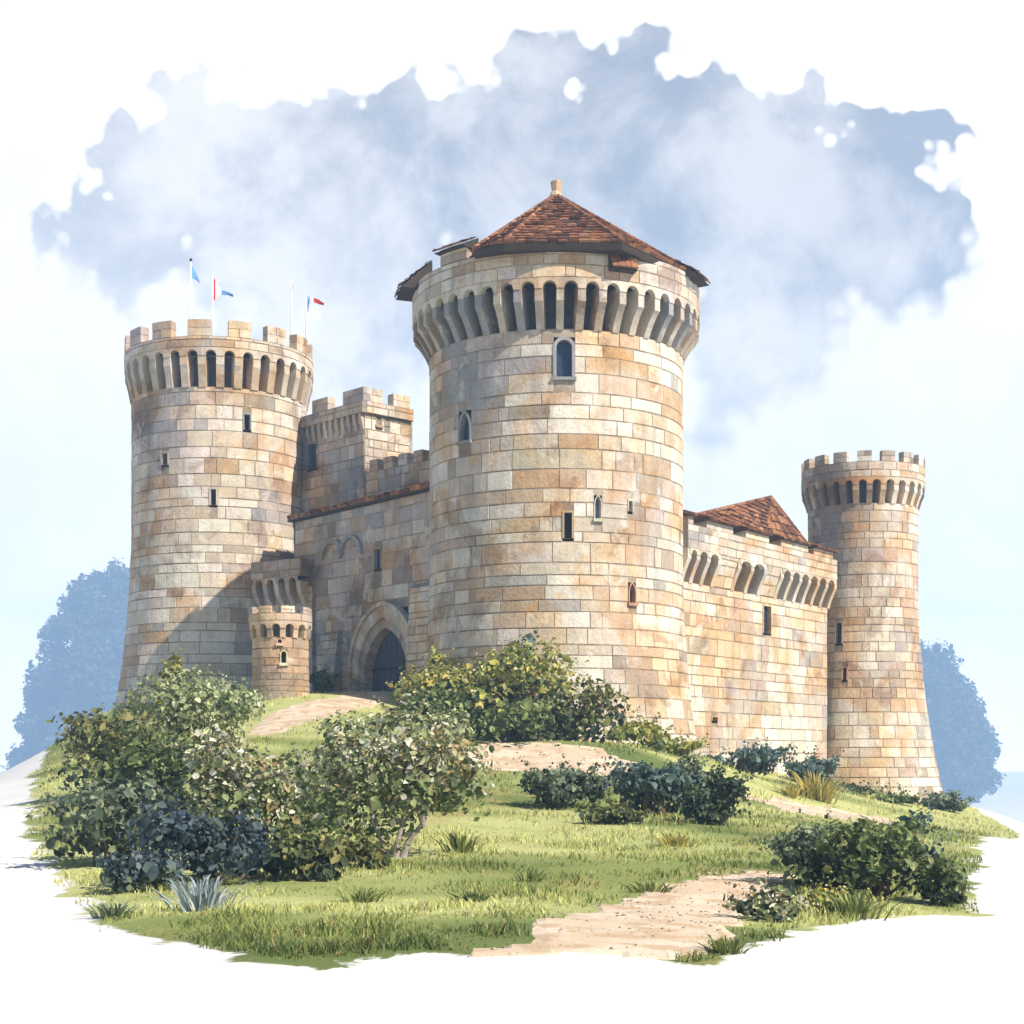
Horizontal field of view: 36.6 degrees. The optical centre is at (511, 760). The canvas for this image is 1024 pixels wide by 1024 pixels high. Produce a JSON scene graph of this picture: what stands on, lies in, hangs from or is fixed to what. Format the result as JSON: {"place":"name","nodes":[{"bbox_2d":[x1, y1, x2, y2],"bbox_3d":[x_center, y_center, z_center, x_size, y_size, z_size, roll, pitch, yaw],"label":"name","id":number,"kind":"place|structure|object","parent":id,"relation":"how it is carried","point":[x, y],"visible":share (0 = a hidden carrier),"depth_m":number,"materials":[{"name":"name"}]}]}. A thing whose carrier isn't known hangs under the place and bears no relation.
{"place":"outdoors","nodes":[
{"label":"outdoors","id":0,"kind":"place"},
{"bbox_2d":[47,616,118,741],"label":"hill","id":1,"kind":"structure","parent":0,"point":[80,701],"depth_m":1196.09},
{"bbox_2d":[246,691,391,735],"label":"path","id":2,"kind":"structure","parent":0,"point":[305,712],"depth_m":79.28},
{"bbox_2d":[0,692,1023,1023],"bbox_3d":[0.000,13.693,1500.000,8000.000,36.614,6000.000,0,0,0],"label":"ground","id":3,"kind":"structure","parent":0,"point":[64,958],"depth_m":20.31,"materials":[{"name":"green plant"}]},
{"bbox_2d":[0,557,129,769],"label":"wood","id":4,"kind":"object","parent":3,"relation":"on","point":[83,602],"visible":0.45,"depth_m":1198.86,"materials":[{"name":"blue plant"}]},
{"bbox_2d":[25,757,174,866],"bbox_3d":[-9.089,1.179,34.853,3.153,2.560,2.828,0,0,0],"label":"bush","id":5,"kind":"object","parent":3,"relation":"on","point":[104,824],"visible":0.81,"depth_m":34.62,"materials":[{"name":"green plant"}]},
{"bbox_2d":[39,702,191,793],"bbox_3d":[-13.842,-0.296,53.781,5.076,3.496,3.935,0,0,33],"label":"bush","id":6,"kind":"object","parent":3,"relation":"on","point":[103,728],"visible":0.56,"depth_m":53.56,"materials":[{"name":"green plant"}]},
{"bbox_2d":[79,900,161,919],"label":"grass tuft","id":7,"kind":"object","parent":3,"relation":"on","point":[107,911],"visible":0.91,"depth_m":24.68,"materials":[{"name":"green plant"}]},
{"bbox_2d":[93,833,187,894],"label":"bush","id":8,"kind":"object","parent":3,"relation":"on","point":[118,876],"visible":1,"depth_m":29.63,"materials":[{"name":"green plant"}]},
{"bbox_2d":[74,713,218,815],"bbox_3d":[-10.907,0.288,46.803,4.684,3.495,2.989,0,0,29],"label":"bush","id":9,"kind":"object","parent":3,"relation":"on","point":[132,761],"visible":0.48,"depth_m":46.52,"materials":[{"name":"green plant"}]},
{"bbox_2d":[153,648,202,740],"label":"bush","id":10,"kind":"object","parent":3,"relation":"on","point":[168,667],"visible":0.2,"depth_m":66.08,"materials":[{"name":"green plant"}]},
{"bbox_2d":[112,663,270,750],"bbox_3d":[-13.289,-2.212,63.965,6.944,3.665,5.366,0,0,0],"label":"bush","id":11,"kind":"object","parent":3,"relation":"on","point":[222,705],"visible":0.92,"depth_m":63.15,"materials":[{"name":"green plant"}]},
{"bbox_2d":[131,874,266,912],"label":"grass tuft","id":12,"kind":"object","parent":3,"relation":"on","point":[204,893],"visible":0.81,"depth_m":25.61,"materials":[{"name":"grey plant"}]},
{"bbox_2d":[115,319,313,707],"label":"round tower","id":13,"kind":"structure","parent":3,"relation":"on","point":[216,470],"depth_m":97.74,"materials":[{"name":"stone"}]},
{"bbox_2d":[161,451,168,465],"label":"window","id":14,"kind":"structure","parent":13,"relation":"in","point":[164,455],"depth_m":97.97,"materials":[{"name":"stone"}]},
{"bbox_2d":[189,258,199,318],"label":"flagpole","id":15,"kind":"object","parent":13,"relation":"on","point":[193,274],"visible":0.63,"depth_m":102.97,"materials":[{"name":"metal"}]},
{"bbox_2d":[209,487,217,505],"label":"window","id":16,"kind":"structure","parent":13,"relation":"in","point":[213,491],"depth_m":97.45,"materials":[{"name":"stone"}]},
{"bbox_2d":[212,273,232,335],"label":"flagpole","id":17,"kind":"object","parent":13,"relation":"on","point":[217,292],"visible":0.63,"depth_m":102.38,"materials":[{"name":"metal"}]},
{"bbox_2d":[243,413,251,431],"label":"window","id":18,"kind":"structure","parent":13,"relation":"in","point":[247,417],"depth_m":98.12,"materials":[{"name":"stone"}]},
{"bbox_2d":[291,282,292,334],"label":"flagpole","id":19,"kind":"object","parent":13,"relation":"on","point":[291,306],"visible":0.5,"depth_m":103.36,"materials":[{"name":"metal"}]},
{"bbox_2d":[305,295,323,338],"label":"flagpole","id":20,"kind":"object","parent":13,"relation":"on","point":[315,300],"visible":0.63,"depth_m":102.96,"materials":[{"name":"metal"}]},
{"bbox_2d":[116,784,316,881],"bbox_3d":[-5.859,1.473,31.152,3.131,2.062,3.448,0,0,30],"label":"bush","id":21,"kind":"object","parent":3,"relation":"on","point":[182,827],"visible":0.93,"depth_m":30.61,"materials":[{"name":"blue plant"}]},
{"bbox_2d":[164,714,357,841],"bbox_3d":[-6.314,0.508,39.029,4.917,3.419,3.810,0,0,0],"label":"bush","id":22,"kind":"object","parent":3,"relation":"on","point":[229,784],"visible":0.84,"depth_m":38.59,"materials":[{"name":"green plant"}]},
{"bbox_2d":[249,605,311,701],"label":"round turret","id":23,"kind":"object","parent":3,"relation":"on","point":[280,653],"visible":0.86,"depth_m":85.64,"materials":[{"name":"stone"}]},
{"bbox_2d":[276,638,283,645],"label":"window","id":24,"kind":"structure","parent":23,"relation":"in","point":[279,641],"depth_m":85.37,"materials":[{"name":"stone"}]},
{"bbox_2d":[279,650,288,665],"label":"window","id":25,"kind":"structure","parent":23,"relation":"in","point":[283,654],"depth_m":85.49,"materials":[{"name":"stone"}]},
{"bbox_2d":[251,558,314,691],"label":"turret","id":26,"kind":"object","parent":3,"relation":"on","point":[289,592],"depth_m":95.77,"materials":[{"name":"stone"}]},
{"bbox_2d":[242,820,354,879],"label":"bush","id":27,"kind":"object","parent":3,"relation":"on","point":[321,861],"visible":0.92,"depth_m":30.77,"materials":[{"name":"green plant"}]},
{"bbox_2d":[309,665,346,692],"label":"bush","id":28,"kind":"object","parent":3,"relation":"on","point":[322,681],"visible":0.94,"depth_m":90.27,"materials":[{"name":"green plant"}]},
{"bbox_2d":[276,705,381,830],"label":"bush","id":29,"kind":"object","parent":3,"relation":"on","point":[329,725],"visible":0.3,"depth_m":43.88,"materials":[{"name":"green plant"}]},
{"bbox_2d":[300,386,413,615],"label":"square tower","id":30,"kind":"structure","parent":3,"relation":"on","point":[351,436],"depth_m":98.70,"materials":[{"name":"stone"}]},
{"bbox_2d":[307,441,317,469],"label":"window","id":31,"kind":"structure","parent":30,"relation":"in","point":[312,448],"depth_m":101.25,"materials":[{"name":"glass"}]},
{"bbox_2d":[375,415,383,427],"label":"window","id":32,"kind":"structure","parent":30,"relation":"in","point":[376,425],"depth_m":97.68,"materials":[{"name":"stone"}]},
{"bbox_2d":[287,482,429,693],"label":"gatehouse","id":33,"kind":"object","parent":3,"relation":"on","point":[348,548],"visible":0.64,"depth_m":90.78,"materials":[{"name":"stone"}]},
{"bbox_2d":[373,546,381,569],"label":"window","id":34,"kind":"structure","parent":33,"relation":"in","point":[377,551],"depth_m":90.32,"materials":[{"name":"stone"}]},
{"bbox_2d":[372,631,405,691],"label":"door","id":35,"kind":"structure","parent":33,"relation":"in","point":[390,656],"depth_m":90.10,"materials":[{"name":"wood"}]},
{"bbox_2d":[366,449,428,495],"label":"curtain wall","id":36,"kind":"structure","parent":33,"relation":"on","point":[396,473],"depth_m":93.24,"materials":[{"name":"stone"}]},
{"bbox_2d":[333,882,389,902],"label":"grass tuft","id":37,"kind":"object","parent":3,"relation":"on","point":[365,897],"visible":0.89,"depth_m":27.21,"materials":[{"name":"green plant"}]},
{"bbox_2d":[324,826,409,869],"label":"bush","id":38,"kind":"object","parent":3,"relation":"on","point":[368,852],"visible":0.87,"depth_m":32.80,"materials":[{"name":"green plant"}]},
{"bbox_2d":[278,690,501,857],"bbox_3d":[-2.849,0.397,36.232,5.231,4.023,3.813,0,0,0],"label":"bush","id":39,"kind":"object","parent":3,"relation":"on","point":[387,777],"visible":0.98,"depth_m":35.55,"materials":[{"name":"green plant"}]},
{"bbox_2d":[342,706,475,770],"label":"bush","id":40,"kind":"object","parent":3,"relation":"on","point":[446,719],"visible":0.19,"depth_m":59.17,"materials":[{"name":"green plant"}]},
{"bbox_2d":[385,640,484,725],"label":"bush","id":41,"kind":"object","parent":3,"relation":"on","point":[449,679],"visible":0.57,"depth_m":76.27,"materials":[{"name":"green plant"}]},
{"bbox_2d":[399,719,471,811],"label":"bush","id":42,"kind":"object","parent":3,"relation":"on","point":[459,765],"visible":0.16,"depth_m":50.00,"materials":[{"name":"green plant"}]},
{"bbox_2d":[423,644,457,688],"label":"bush","id":43,"kind":"object","parent":3,"relation":"on","point":[436,658],"visible":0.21,"depth_m":80.94,"materials":[{"name":"green plant"}]},
{"bbox_2d":[386,675,498,729],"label":"bush","id":44,"kind":"object","parent":3,"relation":"on","point":[447,698],"visible":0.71,"depth_m":70.94,"materials":[{"name":"green plant"}]},
{"bbox_2d":[429,831,489,852],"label":"grass tuft","id":45,"kind":"object","parent":3,"relation":"on","point":[459,843],"visible":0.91,"depth_m":37.34,"materials":[{"name":"green plant"}]},
{"bbox_2d":[446,890,499,901],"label":"grass tuft","id":46,"kind":"object","parent":3,"relation":"on","point":[471,895],"visible":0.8,"depth_m":27.19,"materials":[{"name":"green plant"}]},
{"bbox_2d":[492,626,539,715],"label":"bush","id":47,"kind":"object","parent":3,"relation":"on","point":[528,636],"visible":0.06,"depth_m":77.39,"materials":[{"name":"green plant"}]},
{"bbox_2d":[489,866,550,882],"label":"grass tuft","id":48,"kind":"object","parent":3,"relation":"on","point":[530,877],"visible":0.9,"depth_m":30.92,"materials":[{"name":"green plant"}]},
{"bbox_2d":[450,626,592,738],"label":"bush","id":49,"kind":"object","parent":3,"relation":"on","point":[511,681],"visible":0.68,"depth_m":72.28,"materials":[{"name":"green plant"}]},
{"bbox_2d":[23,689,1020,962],"bbox_3d":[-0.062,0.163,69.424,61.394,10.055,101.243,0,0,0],"label":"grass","id":50,"kind":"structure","parent":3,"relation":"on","point":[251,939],"depth_m":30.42,"materials":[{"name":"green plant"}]},
{"bbox_2d":[463,687,594,741],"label":"bush","id":51,"kind":"object","parent":3,"relation":"on","point":[504,725],"visible":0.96,"depth_m":69.01,"materials":[{"name":"green plant"}]},
{"bbox_2d":[394,180,709,754],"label":"round tower","id":52,"kind":"structure","parent":3,"relation":"on","point":[555,336],"depth_m":79.76,"materials":[{"name":"stone"}]},
{"bbox_2d":[456,410,471,445],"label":"window","id":53,"kind":"structure","parent":52,"relation":"in","point":[464,424],"depth_m":81.22,"materials":[{"name":"stone"}]},
{"bbox_2d":[552,336,575,380],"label":"window","id":54,"kind":"structure","parent":52,"relation":"in","point":[564,346],"depth_m":79.30,"materials":[{"name":"glass"}]},
{"bbox_2d":[562,510,573,539],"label":"window","id":55,"kind":"structure","parent":52,"relation":"in","point":[567,515],"depth_m":79.32,"materials":[{"name":"stone"}]},
{"bbox_2d":[593,495,603,521],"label":"window","id":56,"kind":"structure","parent":52,"relation":"in","point":[597,500],"depth_m":79.34,"materials":[{"name":"stone"}]},
{"bbox_2d":[627,500,633,511],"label":"window","id":57,"kind":"structure","parent":52,"relation":"in","point":[630,503],"depth_m":80.06,"materials":[{"name":"stone"}]},
{"bbox_2d":[628,582,638,605],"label":"window","id":58,"kind":"structure","parent":52,"relation":"in","point":[632,593],"depth_m":80.12,"materials":[{"name":"stone"}]},
{"bbox_2d":[508,744,621,807],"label":"bush","id":59,"kind":"object","parent":3,"relation":"on","point":[556,786],"visible":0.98,"depth_m":52.38,"materials":[{"name":"green plant"}]},
{"bbox_2d":[508,672,631,742],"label":"bush","id":60,"kind":"object","parent":3,"relation":"on","point":[591,697],"visible":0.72,"depth_m":71.07,"materials":[{"name":"green plant"}]},
{"bbox_2d":[565,790,667,823],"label":"bush","id":61,"kind":"object","parent":3,"relation":"on","point":[624,811],"visible":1,"depth_m":46.23,"materials":[{"name":"green plant"}]},
{"bbox_2d":[606,704,673,747],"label":"bush","id":62,"kind":"object","parent":3,"relation":"on","point":[633,730],"visible":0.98,"depth_m":74.94,"materials":[{"name":"green plant"}]},
{"bbox_2d":[611,879,684,892],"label":"grass tuft","id":63,"kind":"object","parent":3,"relation":"on","point":[648,887],"visible":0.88,"depth_m":29.21,"materials":[{"name":"green plant"}]},
{"bbox_2d":[597,755,704,816],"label":"bush","id":64,"kind":"object","parent":3,"relation":"on","point":[641,777],"visible":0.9,"depth_m":50.75,"materials":[{"name":"green plant"}]},
{"bbox_2d":[636,724,711,756],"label":"bush","id":65,"kind":"object","parent":3,"relation":"on","point":[685,748],"visible":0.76,"depth_m":76.57,"materials":[{"name":"green plant"}]},
{"bbox_2d":[653,830,709,846],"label":"grass tuft","id":66,"kind":"object","parent":3,"relation":"on","point":[675,841],"visible":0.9,"depth_m":41.34,"materials":[{"name":"green plant"}]},
{"bbox_2d":[654,752,725,790],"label":"bush","id":67,"kind":"object","parent":3,"relation":"on","point":[690,766],"visible":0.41,"depth_m":61.29,"materials":[{"name":"green plant"}]},
{"bbox_2d":[648,762,754,824],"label":"bush","id":68,"kind":"object","parent":3,"relation":"on","point":[714,801],"visible":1,"depth_m":47.81,"materials":[{"name":"green plant"}]},
{"bbox_2d":[691,932,759,955],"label":"grass tuft","id":69,"kind":"object","parent":3,"relation":"on","point":[722,945],"visible":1,"depth_m":20.13,"materials":[{"name":"green plant"}]},
{"bbox_2d":[697,733,797,775],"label":"bush","id":70,"kind":"object","parent":3,"relation":"on","point":[757,759],"visible":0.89,"depth_m":83.61,"materials":[{"name":"green plant"}]},
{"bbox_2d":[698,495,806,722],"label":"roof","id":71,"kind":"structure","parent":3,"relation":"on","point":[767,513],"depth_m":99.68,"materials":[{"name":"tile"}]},
{"bbox_2d":[683,510,837,779],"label":"curtain wall","id":72,"kind":"structure","parent":3,"relation":"on","point":[745,588],"depth_m":94.70,"materials":[{"name":"stone"}]},
{"bbox_2d":[711,716,717,720],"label":"window","id":73,"kind":"structure","parent":72,"relation":"in","point":[713,718],"depth_m":91.01,"materials":[{"name":"stone"}]},
{"bbox_2d":[762,604,771,633],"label":"window","id":74,"kind":"structure","parent":72,"relation":"in","point":[767,609],"depth_m":96.52,"materials":[{"name":"stone"}]},
{"bbox_2d":[717,871,818,921],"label":"bush","id":75,"kind":"object","parent":3,"relation":"on","point":[778,903],"visible":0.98,"depth_m":24.82,"materials":[{"name":"green plant"}]},
{"bbox_2d":[766,780,814,800],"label":"grass tuft","id":76,"kind":"object","parent":3,"relation":"on","point":[789,791],"visible":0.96,"depth_m":76.66,"materials":[{"name":"green plant"}]},
{"bbox_2d":[749,808,862,888],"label":"bush","id":77,"kind":"object","parent":3,"relation":"on","point":[799,852],"visible":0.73,"depth_m":30.66,"materials":[{"name":"green plant"}]},
{"bbox_2d":[780,742,844,783],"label":"bush","id":78,"kind":"object","parent":3,"relation":"on","point":[813,764],"visible":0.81,"depth_m":91.30,"materials":[{"name":"green plant"}]},
{"bbox_2d":[782,770,854,803],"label":"grass tuft","id":79,"kind":"object","parent":3,"relation":"on","point":[823,793],"visible":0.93,"depth_m":77.89,"materials":[{"name":"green plant"}]},
{"bbox_2d":[796,871,907,913],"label":"bush","id":80,"kind":"object","parent":3,"relation":"on","point":[817,895],"visible":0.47,"depth_m":26.91,"materials":[{"name":"green plant"}]},
{"bbox_2d":[826,778,886,795],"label":"bush","id":81,"kind":"object","parent":3,"relation":"on","point":[858,789],"visible":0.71,"depth_m":92.09,"materials":[{"name":"green plant"}]},
{"bbox_2d":[818,888,910,920],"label":"grass tuft","id":82,"kind":"object","parent":3,"relation":"on","point":[860,906],"visible":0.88,"depth_m":25.94,"materials":[{"name":"green plant"}]},
{"bbox_2d":[801,450,942,801],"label":"round tower","id":83,"kind":"structure","parent":3,"relation":"on","point":[862,511],"depth_m":103.40,"materials":[{"name":"stone"}]},
{"bbox_2d":[834,621,842,643],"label":"window","id":84,"kind":"structure","parent":83,"relation":"in","point":[838,631],"depth_m":104.16,"materials":[{"name":"stone"}]},
{"bbox_2d":[841,667,847,679],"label":"window","id":85,"kind":"structure","parent":83,"relation":"in","point":[844,673],"depth_m":103.55,"materials":[{"name":"stone"}]},
{"bbox_2d":[810,804,965,899],"bbox_3d":[7.226,1.784,30.058,2.465,1.929,2.236,0,0,38],"label":"bush","id":86,"kind":"object","parent":3,"relation":"on","point":[868,849],"visible":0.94,"depth_m":29.79,"materials":[{"name":"green plant"}]},
{"bbox_2d":[872,782,929,803],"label":"bush","id":87,"kind":"object","parent":3,"relation":"on","point":[900,798],"visible":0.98,"depth_m":91.29,"materials":[{"name":"green plant"}]},
{"bbox_2d":[879,801,959,865],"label":"bush","id":88,"kind":"object","parent":3,"relation":"on","point":[917,817],"visible":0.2,"depth_m":37.87,"materials":[{"name":"green plant"}]},
{"bbox_2d":[905,854,976,905],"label":"bush","id":89,"kind":"object","parent":3,"relation":"on","point":[943,878],"visible":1,"depth_m":29.25,"materials":[{"name":"green plant"}]},
{"bbox_2d":[917,783,975,811],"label":"bush","id":90,"kind":"object","parent":3,"relation":"on","point":[946,801],"visible":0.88,"depth_m":93.98,"materials":[{"name":"green plant"}]},
{"bbox_2d":[0,0,1023,771],"label":"sky","id":91,"kind":"structure","parent":0,"point":[844,179],"materials":[{"name":"white"}]},
{"bbox_2d":[464,741,636,775],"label":"path","id":92,"kind":"structure","parent":0,"point":[503,753],"depth_m":66.77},
{"bbox_2d":[470,870,797,959],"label":"path","id":93,"kind":"structure","parent":0,"point":[598,940],"depth_m":22.78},
{"bbox_2d":[745,795,893,825],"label":"path","id":94,"kind":"structure","parent":0,"point":[784,805],"depth_m":62.73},
{"bbox_2d":[248,690,892,956],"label":"path gravel","id":95,"kind":"structure","parent":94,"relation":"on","point":[647,917],"depth_m":26.00,"materials":[{"name":"beige gravel"}]},
{"bbox_2d":[938,728,964,799],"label":"hill","id":96,"kind":"structure","parent":0,"point":[949,784],"depth_m":1190.24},
{"bbox_2d":[920,639,1006,802],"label":"wood","id":97,"kind":"object","parent":96,"relation":"on","point":[967,749],"visible":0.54,"depth_m":1188.81,"materials":[{"name":"blue plant"}]}
]}

